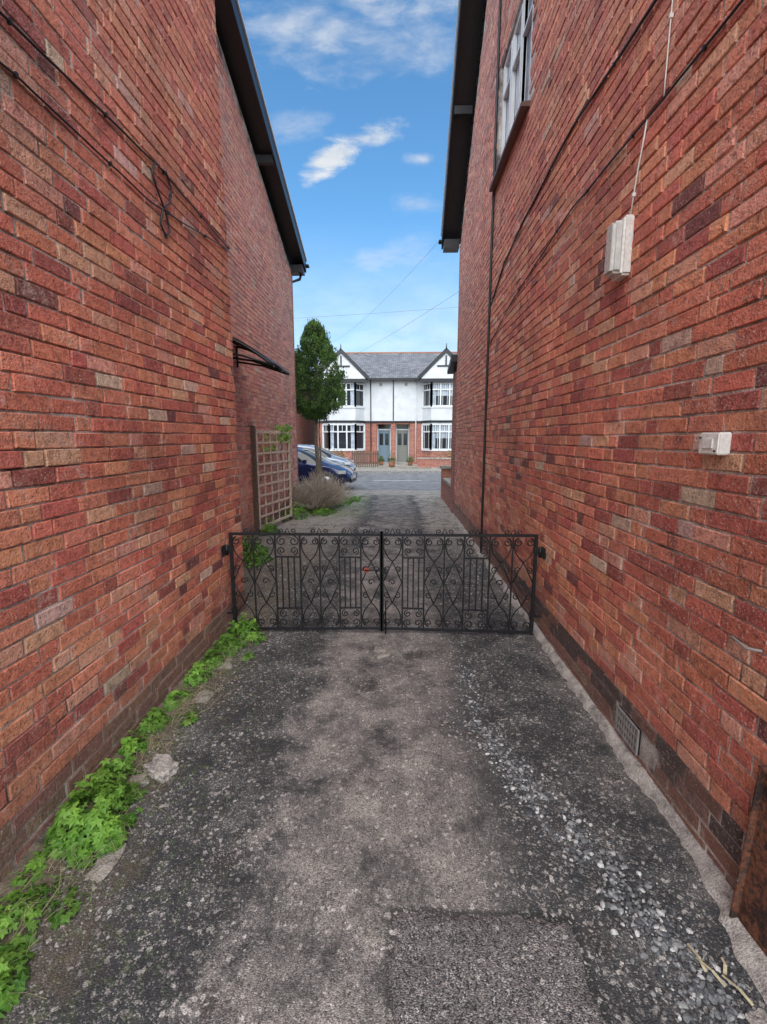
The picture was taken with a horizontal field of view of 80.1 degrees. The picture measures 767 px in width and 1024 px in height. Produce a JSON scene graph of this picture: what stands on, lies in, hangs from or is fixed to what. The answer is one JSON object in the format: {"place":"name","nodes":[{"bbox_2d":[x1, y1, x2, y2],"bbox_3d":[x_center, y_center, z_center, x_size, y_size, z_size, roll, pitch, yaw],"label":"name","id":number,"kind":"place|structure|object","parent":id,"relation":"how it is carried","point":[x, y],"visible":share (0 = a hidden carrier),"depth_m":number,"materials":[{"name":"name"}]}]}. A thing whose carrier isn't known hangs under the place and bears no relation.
{"place":"outdoors","nodes":[
{"label":"outdoors","id":0,"kind":"place"},
{"bbox_2d":[238,0,459,363],"label":"sky","id":1,"kind":"structure","parent":0,"point":[357,93],"materials":[{"name":"blue"}]},
{"bbox_2d":[300,491,440,495],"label":"pavement","id":2,"kind":"structure","parent":0,"point":[418,493],"depth_m":14.11,"materials":[{"name":"concrete"}]},
{"bbox_2d":[301,473,440,489],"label":"road","id":3,"kind":"structure","parent":0,"point":[397,481],"depth_m":18.46,"materials":[{"name":"grey asphalt"}]},
{"bbox_2d":[297,444,355,470],"bbox_3d":[-3.284,-2.305,20.641,4.030,1.524,2.040,0,9,1],"label":"parked car","id":4,"kind":"object","parent":3,"relation":"on","point":[325,453],"visible":0.24,"depth_m":19.94,"materials":[{"name":"silver metal"}]},
{"bbox_2d":[298,447,356,487],"bbox_3d":[-2.990,-1.495,15.671,4.030,1.524,2.040,1,9,6],"label":"parked car","id":5,"kind":"object","parent":3,"relation":"on","point":[306,461],"visible":0.3,"depth_m":14.81,"materials":[{"name":"blue paint"}]},
{"bbox_2d":[304,307,454,317],"bbox_3d":[-1.444,-7.991,17.495,32.141,1.060,0.010,1,9,7],"label":"overhead wire","id":6,"kind":"object","parent":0,"point":[372,313],"visible":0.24,"depth_m":17.43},
{"bbox_2d":[0,495,766,1023],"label":"driveway","id":7,"kind":"structure","parent":0,"point":[346,871],"depth_m":2.00,"materials":[{"name":"grey asphalt"}]},
{"bbox_2d":[84,843,125,882],"bbox_3d":[-1.122,1.416,1.844,0.101,0.015,0.177,0,9,2],"label":"concrete rubble","id":8,"kind":"object","parent":7,"relation":"on","point":[109,864],"visible":0.84,"depth_m":1.83,"materials":[{"name":"grey concrete"}]},
{"bbox_2d":[0,608,263,945],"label":"soil strip","id":9,"kind":"object","parent":7,"relation":"on","point":[28,855],"visible":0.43,"depth_m":1.91,"materials":[{"name":"soil"}]},
{"bbox_2d":[0,612,265,1017],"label":"weeds","id":10,"kind":"object","parent":7,"relation":"on","point":[99,823],"visible":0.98,"depth_m":1.92,"materials":[{"name":"green plant"}]},
{"bbox_2d":[129,774,149,787],"bbox_3d":[-1.208,1.340,2.260,0.095,0.047,0.071,-3,10,-19],"label":"concrete rubble","id":11,"kind":"object","parent":7,"relation":"on","point":[142,778],"visible":0.69,"depth_m":2.25,"materials":[{"name":"grey concrete"}]},
{"bbox_2d":[143,754,178,783],"bbox_3d":[-1.140,1.319,2.338,0.173,0.085,0.121,6,11,31],"label":"concrete rubble","id":12,"kind":"object","parent":7,"relation":"on","point":[160,769],"visible":0.98,"depth_m":2.32,"materials":[{"name":"grey concrete"}]},
{"bbox_2d":[194,690,213,702],"bbox_3d":[-1.195,1.224,3.025,0.114,0.018,0.170,0,9,2],"label":"concrete rubble","id":13,"kind":"object","parent":7,"relation":"on","point":[208,694],"visible":0.87,"depth_m":3.01,"materials":[{"name":"grey concrete"}]},
{"bbox_2d":[215,658,232,669],"bbox_3d":[-1.203,1.151,3.467,0.116,0.021,0.181,-2,9,-10],"label":"concrete rubble","id":14,"kind":"object","parent":7,"relation":"on","point":[229,665],"visible":0.69,"depth_m":3.42,"materials":[{"name":"grey concrete"}]},
{"bbox_2d":[249,426,292,531],"bbox_3d":[-2.085,-0.652,8.668,0.092,1.900,1.621,2,9,11],"label":"trellis","id":15,"kind":"object","parent":7,"relation":"on","point":[255,464],"visible":0.91,"depth_m":8.33,"materials":[{"name":"brown wood"}]},
{"bbox_2d":[260,424,292,522],"bbox_3d":[-2.041,-0.727,8.898,0.355,1.977,1.272,0,9,2],"label":"climbing plant","id":16,"kind":"object","parent":7,"relation":"on","point":[285,435],"visible":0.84,"depth_m":8.88,"materials":[{"name":"green plant"}]},
{"bbox_2d":[242,496,360,580],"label":"border plants","id":17,"kind":"object","parent":7,"relation":"on","point":[260,561],"visible":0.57,"depth_m":8.19,"materials":[{"name":"green plant"}]},
{"bbox_2d":[295,318,347,483],"bbox_3d":[-1.823,-2.714,12.354,1.759,4.889,1.761,0,9,2],"label":"conifer tree","id":18,"kind":"object","parent":7,"relation":"on","point":[316,347],"visible":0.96,"depth_m":11.94,"materials":[{"name":"green plant"}]},
{"bbox_2d":[288,470,359,509],"bbox_3d":[-1.565,-0.590,11.041,1.911,1.022,1.967,-5,10,-27],"label":"dry shrub","id":19,"kind":"object","parent":7,"relation":"on","point":[320,495],"visible":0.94,"depth_m":10.68,"materials":[{"name":"beige plant"}]},
{"bbox_2d":[8,496,706,1023],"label":"scattered pebbles","id":20,"kind":"object","parent":7,"relation":"on","point":[110,910],"visible":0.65,"depth_m":2.86,"materials":[{"name":"stone"}]},
{"bbox_2d":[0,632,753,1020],"bbox_3d":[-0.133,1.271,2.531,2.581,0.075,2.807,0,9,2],"label":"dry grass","id":21,"kind":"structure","parent":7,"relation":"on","point":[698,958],"depth_m":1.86,"materials":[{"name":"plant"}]},
{"bbox_2d":[374,647,386,652],"bbox_3d":[-0.028,1.117,3.690,0.122,0.034,0.065,5,10,26],"label":"gate stop stone","id":22,"kind":"object","parent":7,"relation":"on","point":[380,650],"visible":0.96,"depth_m":3.68,"materials":[{"name":"stone"}]},
{"bbox_2d":[376,652,390,658],"bbox_3d":[-0.002,1.133,3.609,0.142,0.027,0.055,-5,11,-29],"label":"gate stop stone","id":23,"kind":"object","parent":7,"relation":"on","point":[382,655],"visible":1,"depth_m":3.60,"materials":[{"name":"stone"}]},
{"bbox_2d":[389,911,605,1023],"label":"tarmac patch","id":24,"kind":"object","parent":7,"relation":"on","point":[509,969],"visible":1,"depth_m":1.46,"materials":[{"name":"grey asphalt"}]},
{"bbox_2d":[451,513,766,1003],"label":"concrete edging","id":25,"kind":"object","parent":7,"relation":"on","point":[750,956],"visible":0.75,"depth_m":1.99,"materials":[{"name":"grey concrete"}]},
{"bbox_2d":[729,765,766,956],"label":"rusty metal sheet","id":26,"kind":"object","parent":25,"relation":"on","point":[748,908],"visible":1,"depth_m":1.54,"materials":[{"name":"metal"}]},
{"bbox_2d":[744,1008,766,1023],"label":"concrete rubble","id":27,"kind":"object","parent":7,"relation":"on","point":[757,1016],"visible":1,"depth_m":1.35,"materials":[{"name":"grey concrete"}]},
{"bbox_2d":[355,468,440,470],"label":"pavement","id":28,"kind":"structure","parent":0,"point":[359,469],"depth_m":24.11,"materials":[{"name":"concrete"}]},
{"bbox_2d":[356,464,440,468],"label":"front garden","id":29,"kind":"object","parent":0,"point":[399,466],"visible":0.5,"depth_m":24.87,"materials":[{"name":"concrete"}]},
{"bbox_2d":[296,390,314,444],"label":"walls","id":30,"kind":"structure","parent":29,"relation":"on","point":[305,431],"depth_m":31.05,"materials":[{"name":"brick"}]},
{"bbox_2d":[322,344,368,464],"bbox_3d":[-2.422,-6.250,26.958,3.240,6.870,0.974,0,9,2],"label":"bay window","id":31,"kind":"structure","parent":29,"relation":"on","point":[343,429],"depth_m":26.92,"materials":[{"name":"white paint"}]},
{"bbox_2d":[352,450,378,466],"bbox_3d":[-0.997,-2.922,24.971,1.500,0.900,0.050,0,9,2],"label":"picket fence","id":32,"kind":"object","parent":29,"relation":"on","point":[363,462],"visible":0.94,"depth_m":24.95,"materials":[{"name":"brown wood"}]},
{"bbox_2d":[318,380,428,463],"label":"walls","id":33,"kind":"structure","parent":29,"relation":"on","point":[394,403],"depth_m":27.36,"materials":[{"name":"paint"}]},
{"bbox_2d":[377,424,390,463],"bbox_3d":[0.029,-4.128,27.835,0.860,2.400,0.750,0,9,2],"label":"front door","id":34,"kind":"structure","parent":33,"relation":"attached to","point":[384,440],"depth_m":28.08,"materials":[{"name":"blue paint"}]},
{"bbox_2d":[317,352,456,380],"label":"roof","id":35,"kind":"structure","parent":33,"relation":"on","point":[392,365],"depth_m":29.00,"materials":[{"name":"tile"}]},
{"bbox_2d":[370,380,416,462],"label":"fittings","id":36,"kind":"object","parent":33,"relation":"attached to","point":[380,384],"visible":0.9,"depth_m":27.33,"materials":[{"name":"black paint"}]},
{"bbox_2d":[395,424,409,463],"bbox_3d":[1.159,-4.122,27.802,0.860,2.400,0.750,0,9,2],"label":"front door","id":37,"kind":"structure","parent":33,"relation":"attached to","point":[402,443],"depth_m":28.05,"materials":[{"name":"grey paint"}]},
{"bbox_2d":[378,455,384,464],"bbox_3d":[-0.136,-3.038,26.768,0.477,0.590,0.509,0,9,2],"label":"potted plant","id":38,"kind":"object","parent":29,"relation":"on","point":[381,460],"visible":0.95,"depth_m":26.68,"materials":[{"name":"green plant"}]},
{"bbox_2d":[328,449,450,457],"bbox_3d":[0.529,-3.106,25.671,9.172,1.135,1.048,0,9,2],"label":"hedge","id":39,"kind":"object","parent":29,"relation":"on","point":[338,454],"visible":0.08,"depth_m":25.70,"materials":[{"name":"green plant"}]},
{"bbox_2d":[387,453,395,466],"bbox_3d":[0.474,-2.924,25.141,0.590,0.889,0.578,0,9,2],"label":"potted plant","id":40,"kind":"object","parent":29,"relation":"on","point":[391,462],"visible":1,"depth_m":25.09,"materials":[{"name":"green plant"}]},
{"bbox_2d":[345,457,450,466],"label":"garden wall","id":41,"kind":"structure","parent":29,"relation":"on","point":[429,462],"depth_m":24.82,"materials":[{"name":"brick"}]},
{"bbox_2d":[406,454,413,465],"bbox_3d":[1.555,-3.031,26.423,0.496,0.688,0.481,0,9,2],"label":"potted plant","id":42,"kind":"object","parent":29,"relation":"on","point":[410,462],"visible":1,"depth_m":26.35,"materials":[{"name":"green plant"}]},
{"bbox_2d":[417,343,452,457],"bbox_3d":[3.575,-6.221,26.780,3.240,6.870,0.974,0,9,2],"label":"bay window","id":43,"kind":"structure","parent":29,"relation":"on","point":[436,424],"depth_m":26.62,"materials":[{"name":"white paint"}]},
{"bbox_2d":[452,657,766,1023],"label":"gravel","id":44,"kind":"structure","parent":0,"point":[697,985],"depth_m":1.67,"materials":[{"name":"grey gravel"}]},
{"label":"front garden","id":45,"kind":"structure","parent":0,"visible":0},
{"bbox_2d":[440,465,450,508],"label":"garden wall","id":46,"kind":"structure","parent":45,"relation":"on","point":[445,481],"depth_m":12.48,"materials":[{"name":"brick"}]},
{"label":"ground","id":47,"kind":"structure","parent":0,"visible":0},
{"bbox_2d":[0,0,297,870],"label":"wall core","id":48,"kind":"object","parent":47,"relation":"on","point":[72,398],"visible":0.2,"depth_m":2.33,"materials":[{"name":"red brick"}]},
{"bbox_2d":[0,0,245,882],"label":"wing brickwork","id":49,"kind":"object","parent":48,"relation":"attached to","point":[152,126],"visible":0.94,"depth_m":2.36,"materials":[{"name":"red brick"}]},
{"bbox_2d":[0,61,228,249],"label":"wall cable","id":50,"kind":"object","parent":49,"relation":"attached to","point":[15,74],"depth_m":2.19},
{"bbox_2d":[0,10,229,249],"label":"wall cable","id":51,"kind":"object","parent":49,"relation":"attached to","point":[9,20],"depth_m":2.21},
{"bbox_2d":[151,161,171,238],"bbox_3d":[-1.389,-1.956,2.886,0.016,0.417,0.252,0,9,2],"label":"wall cable","id":52,"kind":"object","parent":49,"relation":"attached to","point":[161,200],"depth_m":2.88,"materials":[{"name":"black plastic"}]},
{"bbox_2d":[214,2,298,571],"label":"end walls","id":53,"kind":"structure","parent":48,"relation":"on","point":[293,341],"depth_m":11.07,"materials":[{"name":"brick"}]},
{"bbox_2d":[293,275,301,282],"bbox_3d":[-2.171,-2.975,11.324,0.507,5.633,0.136,0,9,2],"label":"downpipe","id":54,"kind":"object","parent":53,"relation":"attached to","point":[298,279],"visible":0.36,"depth_m":10.85,"materials":[{"name":"black paint"}]},
{"bbox_2d":[217,45,297,540],"bbox_3d":[-2.278,-3.571,7.344,0.038,8.109,7.298,0,9,2],"label":"side wall brickwork","id":55,"kind":"object","parent":48,"relation":"attached to","point":[247,272],"visible":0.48,"depth_m":7.96,"materials":[{"name":"red brick"}]},
{"bbox_2d":[232,337,289,375],"bbox_3d":[-1.883,-2.281,6.629,0.828,0.469,0.940,0,9,2],"label":"door canopy","id":56,"kind":"object","parent":48,"relation":"attached to","point":[269,364],"visible":0.79,"depth_m":6.60,"materials":[{"name":"black metal"}]},
{"bbox_2d":[214,0,309,275],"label":"roof and bargeboard","id":57,"kind":"structure","parent":48,"relation":"on","point":[231,31],"depth_m":7.57,"materials":[{"name":"wood"}]},
{"bbox_2d":[221,528,382,630],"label":"wrought iron gate","id":58,"kind":"structure","parent":48,"relation":"attached to","point":[226,549],"depth_m":3.96,"materials":[{"name":"black metal"}]},
{"bbox_2d":[347,490,440,490],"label":"kerb","id":59,"kind":"structure","parent":47,"relation":"on","point":[394,490],"depth_m":14.88,"materials":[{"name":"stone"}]},
{"bbox_2d":[356,471,440,472],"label":"kerb","id":60,"kind":"structure","parent":47,"relation":"on","point":[398,471],"depth_m":22.86,"materials":[{"name":"concrete"}]},
{"bbox_2d":[454,0,766,882],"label":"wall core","id":61,"kind":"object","parent":47,"relation":"on","point":[650,756],"visible":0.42,"depth_m":2.19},
{"bbox_2d":[453,248,460,512],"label":"end walls","id":62,"kind":"structure","parent":61,"relation":"on","point":[456,386],"depth_m":9.73,"materials":[{"name":"brick"}]},
{"bbox_2d":[339,292,457,362],"bbox_3d":[-1.782,-6.202,18.177,0.007,0.608,19.100,-3,10,-20],"label":"overhead wire","id":63,"kind":"object","parent":62,"relation":"attached to","point":[397,330],"visible":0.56,"depth_m":12.47,"materials":[{"name":"black metal"}]},
{"bbox_2d":[447,354,457,513],"bbox_3d":[2.870,-1.665,10.158,2.880,3.420,0.750,0,9,2],"label":"front bay","id":64,"kind":"object","parent":62,"relation":"attached to","point":[452,367],"visible":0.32,"depth_m":10.15,"materials":[{"name":"red brick"}]},
{"bbox_2d":[438,0,486,252],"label":"roof and bargeboard","id":65,"kind":"structure","parent":62,"relation":"on","point":[470,23],"depth_m":7.85,"materials":[{"name":"wood"}]},
{"bbox_2d":[333,241,438,341],"bbox_3d":[-1.030,-7.733,17.980,0.007,1.123,18.065,-2,10,-15],"label":"overhead wire","id":66,"kind":"object","parent":65,"relation":"attached to","point":[390,293],"visible":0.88,"depth_m":13.45,"materials":[{"name":"black metal"}]},
{"bbox_2d":[480,0,501,549],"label":"downpipe","id":67,"kind":"object","parent":61,"relation":"attached to","point":[492,227],"visible":0.93,"depth_m":6.06,"materials":[{"name":"black paint"}]},
{"bbox_2d":[489,0,533,191],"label":"window","id":68,"kind":"structure","parent":61,"relation":"attached to","point":[516,86],"depth_m":5.01,"materials":[{"name":"white paint"}]},
{"bbox_2d":[454,0,766,889],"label":"side wall brickwork","id":69,"kind":"object","parent":61,"relation":"attached to","point":[568,32],"visible":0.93,"depth_m":2.40,"materials":[{"name":"red brick"}]},
{"bbox_2d":[382,528,545,635],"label":"wrought iron gate","id":70,"kind":"structure","parent":69,"relation":"attached to","point":[540,552],"depth_m":3.92,"materials":[{"name":"black metal"}]},
{"bbox_2d":[490,0,657,305],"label":"wall cable","id":71,"kind":"object","parent":69,"relation":"attached to","point":[612,66],"depth_m":3.06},
{"bbox_2d":[489,0,743,343],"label":"wall cable","id":72,"kind":"object","parent":69,"relation":"attached to","point":[704,48],"depth_m":2.26,"materials":[{"name":"black plastic"}]},
{"bbox_2d":[604,215,634,281],"bbox_3d":[1.282,-1.441,2.504,0.099,0.300,0.130,0,9,2],"label":"bulkhead wall light","id":73,"kind":"object","parent":69,"relation":"attached to","point":[618,250],"visible":1,"depth_m":2.46,"materials":[{"name":"white plastic"}]},
{"bbox_2d":[630,119,647,214],"bbox_3d":[1.317,-1.771,2.358,0.016,0.400,0.108,0,9,2],"label":"wall cable","id":74,"kind":"object","parent":69,"relation":"attached to","point":[633,194],"depth_m":2.36,"materials":[{"name":"white plastic"}]},
{"bbox_2d":[663,0,673,96],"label":"wall cable","id":75,"kind":"object","parent":69,"relation":"attached to","point":[671,15],"depth_m":2.10,"materials":[{"name":"white plastic"}]},
{"bbox_2d":[698,432,731,454],"bbox_3d":[1.279,-0.266,1.770,0.050,0.085,0.115,0,9,2],"label":"junction box","id":76,"kind":"object","parent":69,"relation":"attached to","point":[714,443],"visible":1,"depth_m":1.73,"materials":[{"name":"white plastic"}]},
{"bbox_2d":[614,704,641,755],"bbox_3d":[1.326,1.170,2.461,0.043,0.142,0.236,0,9,2],"label":"air brick","id":77,"kind":"object","parent":61,"relation":"attached to","point":[627,728],"visible":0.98,"depth_m":2.44,"materials":[{"name":"black paint"}]},
{"bbox_2d":[731,635,762,652],"bbox_3d":[1.281,0.467,1.624,0.039,0.024,0.155,0,9,2],"label":"overflow pipe","id":78,"kind":"object","parent":61,"relation":"attached to","point":[743,645],"visible":1,"depth_m":1.59,"materials":[{"name":"white plastic"}]}
]}

